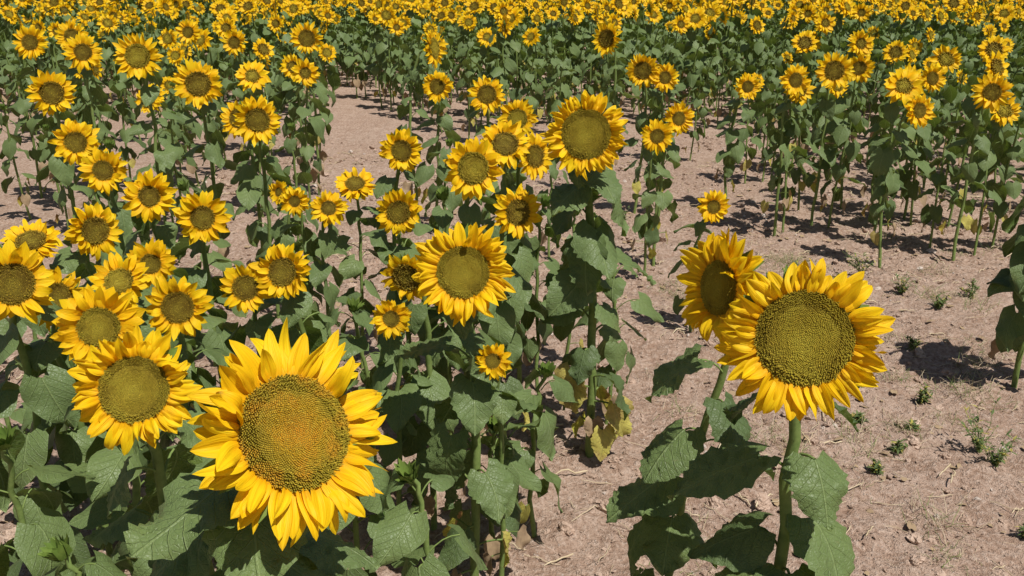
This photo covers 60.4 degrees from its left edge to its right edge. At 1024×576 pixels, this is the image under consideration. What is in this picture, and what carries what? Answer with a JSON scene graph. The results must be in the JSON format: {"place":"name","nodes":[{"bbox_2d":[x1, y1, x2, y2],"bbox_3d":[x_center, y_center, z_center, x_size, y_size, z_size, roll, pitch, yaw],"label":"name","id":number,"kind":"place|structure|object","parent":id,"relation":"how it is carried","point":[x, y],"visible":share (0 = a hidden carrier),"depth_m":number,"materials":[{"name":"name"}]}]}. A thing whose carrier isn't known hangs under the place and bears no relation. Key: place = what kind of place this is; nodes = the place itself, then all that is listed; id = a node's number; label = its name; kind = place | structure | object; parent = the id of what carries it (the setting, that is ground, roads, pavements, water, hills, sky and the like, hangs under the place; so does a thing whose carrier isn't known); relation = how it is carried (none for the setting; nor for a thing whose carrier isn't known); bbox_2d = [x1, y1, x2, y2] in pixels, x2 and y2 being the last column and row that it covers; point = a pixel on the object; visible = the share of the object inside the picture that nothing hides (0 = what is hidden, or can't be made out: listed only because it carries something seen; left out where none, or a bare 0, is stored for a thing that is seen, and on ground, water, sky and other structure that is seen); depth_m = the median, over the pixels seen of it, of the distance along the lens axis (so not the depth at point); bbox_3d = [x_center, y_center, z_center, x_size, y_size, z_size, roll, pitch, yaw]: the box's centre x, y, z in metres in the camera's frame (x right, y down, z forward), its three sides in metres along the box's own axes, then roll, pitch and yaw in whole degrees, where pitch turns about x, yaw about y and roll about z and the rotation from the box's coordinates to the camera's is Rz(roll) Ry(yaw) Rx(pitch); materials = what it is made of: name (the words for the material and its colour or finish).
{"place":"outdoors","nodes":[
{"label":"outdoors","id":0,"kind":"place"},
{"bbox_2d":[0,460,34,562],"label":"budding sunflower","id":1,"kind":"object","parent":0,"point":[5,500],"visible":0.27,"depth_m":2.61,"materials":[{"name":"green plant"}]},
{"bbox_2d":[0,40,1023,575],"bbox_3d":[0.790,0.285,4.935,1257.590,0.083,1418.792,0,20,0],"label":"soil ground","id":2,"kind":"structure","parent":0,"point":[364,114],"depth_m":4.80,"materials":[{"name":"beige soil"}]},
{"bbox_2d":[0,316,45,380],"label":"budding sunflower","id":3,"kind":"object","parent":2,"relation":"on","point":[22,326],"visible":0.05,"depth_m":3.63,"materials":[{"name":"green plant"}]},
{"bbox_2d":[0,317,54,520],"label":"budding sunflower","id":4,"kind":"object","parent":2,"relation":"on","point":[17,415],"visible":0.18,"depth_m":3.16,"materials":[{"name":"green plant"}]},
{"bbox_2d":[12,25,62,206],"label":"sunflower","id":5,"kind":"object","parent":2,"relation":"on","point":[30,42],"visible":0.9,"depth_m":7.04,"materials":[{"name":"yellow plant"}]},
{"bbox_2d":[0,239,91,575],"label":"sunflower","id":6,"kind":"object","parent":2,"relation":"on","point":[26,291],"visible":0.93,"depth_m":2.42,"materials":[{"name":"green plant"}]},
{"bbox_2d":[0,423,98,575],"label":"budding sunflower","id":7,"kind":"object","parent":2,"relation":"on","point":[30,539],"visible":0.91,"depth_m":2.07,"materials":[{"name":"green plant"}]},
{"bbox_2d":[0,218,103,504],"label":"sunflower","id":8,"kind":"object","parent":2,"relation":"on","point":[40,237],"visible":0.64,"depth_m":2.88,"materials":[{"name":"yellow plant"}]},
{"bbox_2d":[20,327,104,549],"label":"budding sunflower","id":9,"kind":"object","parent":2,"relation":"on","point":[27,419],"visible":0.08,"depth_m":2.94,"materials":[{"name":"green plant"}]},
{"bbox_2d":[25,70,104,280],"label":"sunflower","id":10,"kind":"object","parent":2,"relation":"on","point":[52,93],"visible":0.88,"depth_m":4.73,"materials":[{"name":"yellow plant"}]},
{"bbox_2d":[25,266,138,571],"bbox_3d":[-1.338,0.467,2.755,0.290,1.219,0.440,0,20,0],"label":"sunflower","id":11,"kind":"object","parent":2,"relation":"on","point":[72,445],"visible":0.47,"depth_m":2.63,"materials":[{"name":"green plant"}]},
{"bbox_2d":[54,18,116,151],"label":"sunflower","id":12,"kind":"object","parent":2,"relation":"on","point":[68,29],"visible":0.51,"depth_m":7.57,"materials":[{"name":"green plant"}]},
{"bbox_2d":[37,532,133,575],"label":"budding sunflower","id":13,"kind":"object","parent":2,"relation":"on","point":[98,564],"visible":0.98,"depth_m":1.86,"materials":[{"name":"green plant"}]},
{"bbox_2d":[61,31,118,202],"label":"sunflower","id":14,"kind":"object","parent":2,"relation":"on","point":[83,50],"visible":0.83,"depth_m":6.25,"materials":[{"name":"yellow plant"}]},
{"bbox_2d":[47,118,141,282],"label":"sunflower","id":15,"kind":"object","parent":2,"relation":"on","point":[74,141],"visible":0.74,"depth_m":4.07,"materials":[{"name":"yellow plant"}]},
{"bbox_2d":[49,202,145,491],"bbox_3d":[-1.517,0.269,3.255,0.358,1.249,0.372,0,20,0],"label":"sunflower","id":16,"kind":"object","parent":2,"relation":"on","point":[94,230],"visible":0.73,"depth_m":3.00,"materials":[{"name":"yellow plant"}]},
{"bbox_2d":[92,139,129,259],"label":"budding sunflower","id":17,"kind":"object","parent":2,"relation":"on","point":[109,144],"visible":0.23,"depth_m":5.06,"materials":[{"name":"green plant"}]},
{"bbox_2d":[77,146,155,328],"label":"sunflower","id":18,"kind":"object","parent":2,"relation":"on","point":[105,172],"visible":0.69,"depth_m":3.75,"materials":[{"name":"yellow plant"}]},
{"bbox_2d":[50,284,214,575],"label":"sunflower","id":19,"kind":"object","parent":2,"relation":"on","point":[87,318],"visible":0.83,"depth_m":2.12,"materials":[{"name":"yellow plant"}]},
{"bbox_2d":[67,324,204,575],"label":"sunflower","id":20,"kind":"object","parent":2,"relation":"on","point":[130,387],"visible":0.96,"depth_m":1.70,"materials":[{"name":"yellow plant"}]},
{"bbox_2d":[88,252,196,503],"bbox_3d":[-1.202,0.428,2.905,0.339,1.190,0.372,6,21,17],"label":"sunflower","id":21,"kind":"object","parent":2,"relation":"on","point":[120,274],"visible":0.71,"depth_m":2.63,"materials":[{"name":"yellow plant"}]},
{"bbox_2d":[112,32,188,238],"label":"sunflower","id":22,"kind":"object","parent":2,"relation":"on","point":[137,57],"visible":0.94,"depth_m":5.50,"materials":[{"name":"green plant"}]},
{"bbox_2d":[121,168,209,436],"bbox_3d":[-1.447,0.088,3.739,0.363,1.258,0.364,-6,21,-17],"label":"sunflower","id":23,"kind":"object","parent":2,"relation":"on","point":[148,196],"visible":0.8,"depth_m":3.46,"materials":[{"name":"yellow plant"}]},
{"bbox_2d":[127,237,227,410],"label":"sunflower","id":24,"kind":"object","parent":2,"relation":"on","point":[157,258],"visible":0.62,"depth_m":2.98,"materials":[{"name":"yellow plant"}]},
{"bbox_2d":[142,401,216,563],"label":"budding sunflower","id":25,"kind":"object","parent":2,"relation":"on","point":[147,454],"visible":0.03,"depth_m":2.73,"materials":[{"name":"green plant"}]},
{"bbox_2d":[138,276,226,574],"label":"sunflower","id":26,"kind":"object","parent":2,"relation":"on","point":[178,310],"visible":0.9,"depth_m":2.37,"materials":[{"name":"yellow plant"}]},
{"bbox_2d":[172,18,223,171],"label":"sunflower","id":27,"kind":"object","parent":2,"relation":"on","point":[187,31],"visible":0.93,"depth_m":8.17,"materials":[{"name":"yellow plant"}]},
{"bbox_2d":[176,179,231,366],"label":"budding sunflower","id":28,"kind":"object","parent":2,"relation":"on","point":[220,243],"visible":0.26,"depth_m":4.38,"materials":[{"name":"green plant"}]},
{"bbox_2d":[171,57,237,276],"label":"sunflower","id":29,"kind":"object","parent":2,"relation":"on","point":[198,86],"visible":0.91,"depth_m":4.97,"materials":[{"name":"yellow plant"}]},
{"bbox_2d":[170,190,247,389],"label":"sunflower","id":30,"kind":"object","parent":2,"relation":"on","point":[203,218],"visible":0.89,"depth_m":3.35,"materials":[{"name":"yellow plant"}]},
{"bbox_2d":[219,28,262,150],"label":"sunflower","id":31,"kind":"object","parent":2,"relation":"on","point":[234,42],"visible":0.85,"depth_m":8.27,"materials":[{"name":"yellow plant"}]},
{"bbox_2d":[220,99,278,265],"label":"sunflower","id":32,"kind":"object","parent":2,"relation":"on","point":[227,116],"visible":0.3,"depth_m":5.27,"materials":[{"name":"green plant"}]},
{"bbox_2d":[219,263,282,356],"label":"sunflower","id":33,"kind":"object","parent":2,"relation":"on","point":[244,293],"visible":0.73,"depth_m":2.81,"materials":[{"name":"yellow plant"}]},
{"bbox_2d":[123,318,396,575],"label":"sunflower","id":34,"kind":"object","parent":2,"relation":"on","point":[283,430],"visible":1,"depth_m":1.25,"materials":[{"name":"yellow plant"}]},
{"bbox_2d":[230,95,308,318],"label":"sunflower","id":35,"kind":"object","parent":2,"relation":"on","point":[258,122],"visible":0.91,"depth_m":4.84,"materials":[{"name":"green plant"}]},
{"bbox_2d":[255,180,313,289],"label":"sunflower","id":36,"kind":"object","parent":2,"relation":"on","point":[278,188],"visible":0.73,"depth_m":4.54,"materials":[{"name":"green plant"}]},
{"bbox_2d":[258,297,316,330],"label":"budding sunflower","id":37,"kind":"object","parent":2,"relation":"on","point":[269,318],"visible":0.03,"depth_m":3.56,"materials":[{"name":"green plant"}]},
{"bbox_2d":[274,122,316,247],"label":"budding sunflower","id":38,"kind":"object","parent":2,"relation":"on","point":[289,146],"visible":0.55,"depth_m":5.72,"materials":[{"name":"green plant"}]},
{"bbox_2d":[279,186,327,337],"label":"sunflower","id":39,"kind":"object","parent":2,"relation":"on","point":[294,201],"visible":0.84,"depth_m":4.37,"materials":[{"name":"green plant"}]},
{"bbox_2d":[248,243,358,388],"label":"sunflower","id":40,"kind":"object","parent":2,"relation":"on","point":[283,270],"visible":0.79,"depth_m":2.81,"materials":[{"name":"yellow plant"}]},
{"bbox_2d":[289,21,330,195],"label":"sunflower","id":41,"kind":"object","parent":2,"relation":"on","point":[307,38],"visible":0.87,"depth_m":7.58,"materials":[{"name":"green plant"}]},
{"bbox_2d":[306,189,351,342],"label":"sunflower","id":42,"kind":"object","parent":2,"relation":"on","point":[329,209],"visible":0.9,"depth_m":4.02,"materials":[{"name":"green plant"}]},
{"bbox_2d":[330,167,390,368],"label":"sunflower","id":43,"kind":"object","parent":2,"relation":"on","point":[350,186],"visible":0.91,"depth_m":4.31,"materials":[{"name":"green plant"}]},
{"bbox_2d":[327,393,394,575],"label":"budding sunflower","id":44,"kind":"object","parent":2,"relation":"on","point":[381,477],"visible":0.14,"depth_m":2.49,"materials":[{"name":"green plant"}]},
{"bbox_2d":[326,296,410,462],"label":"budding sunflower","id":45,"kind":"object","parent":2,"relation":"on","point":[357,344],"visible":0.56,"depth_m":3.37,"materials":[{"name":"green plant"}]},
{"bbox_2d":[363,128,432,304],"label":"sunflower","id":46,"kind":"object","parent":2,"relation":"on","point":[400,149],"visible":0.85,"depth_m":4.16,"materials":[{"name":"yellow plant"}]},
{"bbox_2d":[359,188,441,390],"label":"sunflower","id":47,"kind":"object","parent":2,"relation":"on","point":[400,209],"visible":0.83,"depth_m":3.50,"materials":[{"name":"yellow plant"}]},
{"bbox_2d":[369,300,432,506],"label":"sunflower","id":48,"kind":"object","parent":2,"relation":"on","point":[402,406],"visible":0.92,"depth_m":2.82,"materials":[{"name":"green plant"}]},
{"bbox_2d":[394,29,447,222],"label":"sunflower","id":49,"kind":"object","parent":2,"relation":"on","point":[433,49],"visible":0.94,"depth_m":6.63,"materials":[{"name":"green plant"}]},
{"bbox_2d":[380,252,475,530],"bbox_3d":[-0.260,0.390,3.053,0.310,1.160,0.386,0,20,0],"label":"sunflower","id":50,"kind":"object","parent":2,"relation":"on","point":[400,271],"visible":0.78,"depth_m":2.93,"materials":[{"name":"green plant"}]},
{"bbox_2d":[373,458,488,575],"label":"budding sunflower","id":51,"kind":"object","parent":2,"relation":"on","point":[401,534],"visible":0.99,"depth_m":2.14,"materials":[{"name":"green plant"}]},
{"bbox_2d":[415,70,460,206],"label":"sunflower","id":52,"kind":"object","parent":2,"relation":"on","point":[438,86],"visible":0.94,"depth_m":6.58,"materials":[{"name":"green plant"}]},
{"bbox_2d":[433,306,451,383],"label":"budding sunflower","id":53,"kind":"object","parent":2,"relation":"on","point":[442,368],"visible":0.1,"depth_m":3.92,"materials":[{"name":"green plant"}]},
{"bbox_2d":[424,138,462,232],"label":"budding sunflower","id":54,"kind":"object","parent":2,"relation":"on","point":[453,202],"visible":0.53,"depth_m":5.70,"materials":[{"name":"green plant"}]},
{"bbox_2d":[427,186,469,434],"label":"budding sunflower","id":55,"kind":"object","parent":2,"relation":"on","point":[443,217],"visible":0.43,"depth_m":3.44,"materials":[{"name":"green plant"}]},
{"bbox_2d":[429,136,504,438],"bbox_3d":[-0.179,0.088,3.496,0.317,1.423,0.369,0,20,0],"label":"sunflower","id":56,"kind":"object","parent":2,"relation":"on","point":[474,171],"visible":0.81,"depth_m":3.17,"materials":[{"name":"yellow plant"}]},
{"bbox_2d":[395,222,543,575],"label":"sunflower","id":57,"kind":"object","parent":2,"relation":"on","point":[460,275],"visible":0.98,"depth_m":2.54,"materials":[{"name":"green plant"}]},
{"bbox_2d":[467,75,505,225],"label":"sunflower","id":58,"kind":"object","parent":2,"relation":"on","point":[485,92],"visible":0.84,"depth_m":5.61,"materials":[{"name":"yellow plant"}]},
{"bbox_2d":[449,415,541,559],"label":"budding sunflower","id":59,"kind":"object","parent":2,"relation":"on","point":[529,479],"visible":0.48,"depth_m":2.96,"materials":[{"name":"green plant"}]},
{"bbox_2d":[462,342,540,575],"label":"sunflower","id":60,"kind":"object","parent":2,"relation":"on","point":[493,362],"visible":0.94,"depth_m":2.66,"materials":[{"name":"green plant"}]},
{"bbox_2d":[464,183,547,436],"bbox_3d":[-0.025,0.163,3.572,0.367,1.232,0.361,0,20,0],"label":"sunflower","id":61,"kind":"object","parent":2,"relation":"on","point":[517,216],"visible":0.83,"depth_m":3.44,"materials":[{"name":"green plant"}]},
{"bbox_2d":[479,120,534,378],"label":"sunflower","id":62,"kind":"object","parent":2,"relation":"on","point":[508,141],"visible":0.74,"depth_m":3.80,"materials":[{"name":"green plant"}]},
{"bbox_2d":[482,99,540,218],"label":"sunflower","id":63,"kind":"object","parent":2,"relation":"on","point":[515,111],"visible":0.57,"depth_m":4.71,"materials":[{"name":"yellow plant"}]},
{"bbox_2d":[485,132,553,382],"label":"sunflower","id":64,"kind":"object","parent":2,"relation":"on","point":[534,163],"visible":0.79,"depth_m":3.92,"materials":[{"name":"yellow plant"}]},
{"bbox_2d":[481,360,578,537],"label":"budding sunflower","id":65,"kind":"object","parent":2,"relation":"on","point":[542,434],"visible":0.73,"depth_m":3.05,"materials":[{"name":"green plant"}]},
{"bbox_2d":[513,194,560,390],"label":"budding sunflower","id":66,"kind":"object","parent":2,"relation":"on","point":[532,348],"visible":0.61,"depth_m":4.22,"materials":[{"name":"green plant"}]},
{"bbox_2d":[536,152,568,256],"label":"budding sunflower","id":67,"kind":"object","parent":2,"relation":"on","point":[553,171],"visible":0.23,"depth_m":6.13,"materials":[{"name":"green plant"}]},
{"bbox_2d":[543,209,588,353],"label":"budding sunflower","id":68,"kind":"object","parent":2,"relation":"on","point":[561,333],"visible":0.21,"depth_m":4.35,"materials":[{"name":"green plant"}]},
{"bbox_2d":[539,90,656,461],"bbox_3d":[0.287,0.029,3.416,0.454,1.589,0.394,-18,27,-40],"label":"sunflower","id":69,"kind":"object","parent":2,"relation":"on","point":[584,137],"visible":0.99,"depth_m":3.31,"materials":[{"name":"green plant"}]},
{"bbox_2d":[592,20,641,167],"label":"sunflower","id":70,"kind":"object","parent":2,"relation":"on","point":[606,41],"visible":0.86,"depth_m":7.46,"materials":[{"name":"yellow plant"}]},
{"bbox_2d":[572,265,663,424],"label":"budding sunflower","id":71,"kind":"object","parent":2,"relation":"on","point":[613,353],"visible":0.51,"depth_m":3.81,"materials":[{"name":"green plant"}]},
{"bbox_2d":[623,53,662,213],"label":"sunflower","id":72,"kind":"object","parent":2,"relation":"on","point":[640,69],"visible":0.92,"depth_m":7.03,"materials":[{"name":"green plant"}]},
{"bbox_2d":[630,118,673,275],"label":"sunflower","id":73,"kind":"object","parent":2,"relation":"on","point":[657,136],"visible":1,"depth_m":5.57,"materials":[{"name":"green plant"}]},
{"bbox_2d":[647,62,685,212],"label":"sunflower","id":74,"kind":"object","parent":2,"relation":"on","point":[667,80],"visible":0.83,"depth_m":6.91,"materials":[{"name":"green plant"}]},
{"bbox_2d":[644,101,694,265],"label":"sunflower","id":75,"kind":"object","parent":2,"relation":"on","point":[678,118],"visible":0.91,"depth_m":5.83,"materials":[{"name":"green plant"}]},
{"bbox_2d":[606,229,774,575],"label":"sunflower","id":76,"kind":"object","parent":2,"relation":"on","point":[719,273],"visible":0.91,"depth_m":1.87,"materials":[{"name":"green plant"}]},
{"bbox_2d":[667,189,731,331],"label":"sunflower","id":77,"kind":"object","parent":2,"relation":"on","point":[714,206],"visible":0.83,"depth_m":4.62,"materials":[{"name":"yellow plant"}]},
{"bbox_2d":[714,72,761,198],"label":"sunflower","id":78,"kind":"object","parent":2,"relation":"on","point":[747,86],"visible":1,"depth_m":7.36,"materials":[{"name":"green plant"}]},
{"bbox_2d":[743,410,817,453],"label":"dry grass tuft","id":79,"kind":"object","parent":2,"relation":"on","point":[771,429],"visible":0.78,"depth_m":3.89,"materials":[{"name":"beige plant"}]},
{"bbox_2d":[667,258,895,575],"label":"sunflower","id":80,"kind":"object","parent":2,"relation":"on","point":[800,339],"visible":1,"depth_m":1.47,"materials":[{"name":"yellow plant"}]},
{"bbox_2d":[759,63,811,236],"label":"sunflower","id":81,"kind":"object","parent":2,"relation":"on","point":[794,80],"visible":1,"depth_m":6.53,"materials":[{"name":"green plant"}]},
{"bbox_2d":[793,51,855,225],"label":"sunflower","id":82,"kind":"object","parent":2,"relation":"on","point":[833,70],"visible":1,"depth_m":6.64,"materials":[{"name":"green plant"}]},
{"bbox_2d":[825,53,875,208],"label":"sunflower","id":83,"kind":"object","parent":2,"relation":"on","point":[863,68],"visible":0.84,"depth_m":7.21,"materials":[{"name":"green plant"}]},
{"bbox_2d":[842,249,879,272],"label":"weed","id":84,"kind":"object","parent":2,"relation":"on","point":[858,263],"visible":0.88,"depth_m":5.89,"materials":[{"name":"green plant"}]},
{"bbox_2d":[829,410,901,464],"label":"dry grass tuft","id":85,"kind":"object","parent":2,"relation":"on","point":[868,449],"visible":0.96,"depth_m":3.82,"materials":[{"name":"beige plant"}]},
{"bbox_2d":[865,458,884,475],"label":"weed","id":86,"kind":"object","parent":2,"relation":"on","point":[875,467],"visible":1,"depth_m":3.62,"materials":[{"name":"green plant"}]},
{"bbox_2d":[860,62,924,204],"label":"sunflower","id":87,"kind":"object","parent":2,"relation":"on","point":[875,127],"visible":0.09,"depth_m":7.06,"materials":[{"name":"green plant"}]},
{"bbox_2d":[868,93,936,268],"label":"sunflower","id":88,"kind":"object","parent":2,"relation":"on","point":[919,108],"visible":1,"depth_m":5.87,"materials":[{"name":"green plant"}]},
{"bbox_2d":[882,410,939,448],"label":"dry grass tuft","id":89,"kind":"object","parent":2,"relation":"on","point":[903,428],"visible":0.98,"depth_m":3.90,"materials":[{"name":"beige plant"}]},
{"bbox_2d":[895,63,946,219],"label":"sunflower","id":90,"kind":"object","parent":2,"relation":"on","point":[933,77],"visible":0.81,"depth_m":6.86,"materials":[{"name":"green plant"}]},
{"bbox_2d":[915,382,933,402],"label":"weed","id":91,"kind":"object","parent":2,"relation":"on","point":[923,397],"visible":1,"depth_m":4.17,"materials":[{"name":"green plant"}]},
{"bbox_2d":[903,542,979,575],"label":"dry grass tuft","id":92,"kind":"object","parent":2,"relation":"on","point":[951,556],"visible":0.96,"depth_m":3.08,"materials":[{"name":"beige plant"}]},
{"bbox_2d":[883,487,1001,548],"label":"dry grass tuft","id":93,"kind":"object","parent":2,"relation":"on","point":[939,518],"visible":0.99,"depth_m":3.29,"materials":[{"name":"beige plant"}]},
{"bbox_2d":[927,371,1020,408],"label":"dry grass tuft","id":94,"kind":"object","parent":2,"relation":"on","point":[963,380],"visible":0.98,"depth_m":4.30,"materials":[{"name":"beige plant"}]},
{"bbox_2d":[938,71,1014,260],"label":"sunflower","id":95,"kind":"object","parent":2,"relation":"on","point":[991,92],"visible":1,"depth_m":5.95,"materials":[{"name":"green plant"}]},
{"bbox_2d":[950,359,1003,385],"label":"dry grass tuft","id":96,"kind":"object","parent":2,"relation":"on","point":[978,372],"visible":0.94,"depth_m":4.50,"materials":[{"name":"beige plant"}]},
{"bbox_2d":[955,395,1000,452],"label":"weed","id":97,"kind":"object","parent":2,"relation":"on","point":[978,443],"visible":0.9,"depth_m":3.75,"materials":[{"name":"green plant"}]},
{"bbox_2d":[945,338,1010,370],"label":"dry grass tuft","id":98,"kind":"object","parent":2,"relation":"on","point":[976,359],"visible":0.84,"depth_m":4.66,"materials":[{"name":"beige plant"}]},
{"bbox_2d":[969,428,1021,466],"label":"weed","id":99,"kind":"object","parent":2,"relation":"on","point":[998,459],"visible":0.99,"depth_m":3.66,"materials":[{"name":"green plant"}]},
{"bbox_2d":[987,196,1023,388],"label":"sunflower","id":100,"kind":"object","parent":2,"relation":"on","point":[1009,329],"visible":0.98,"depth_m":4.20,"materials":[{"name":"green plant"}]},
{"bbox_2d":[0,0,1023,255],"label":"sunflower field","id":101,"kind":"structure","parent":0,"point":[698,44],"depth_m":11.44,"materials":[{"name":"yellow plant"}]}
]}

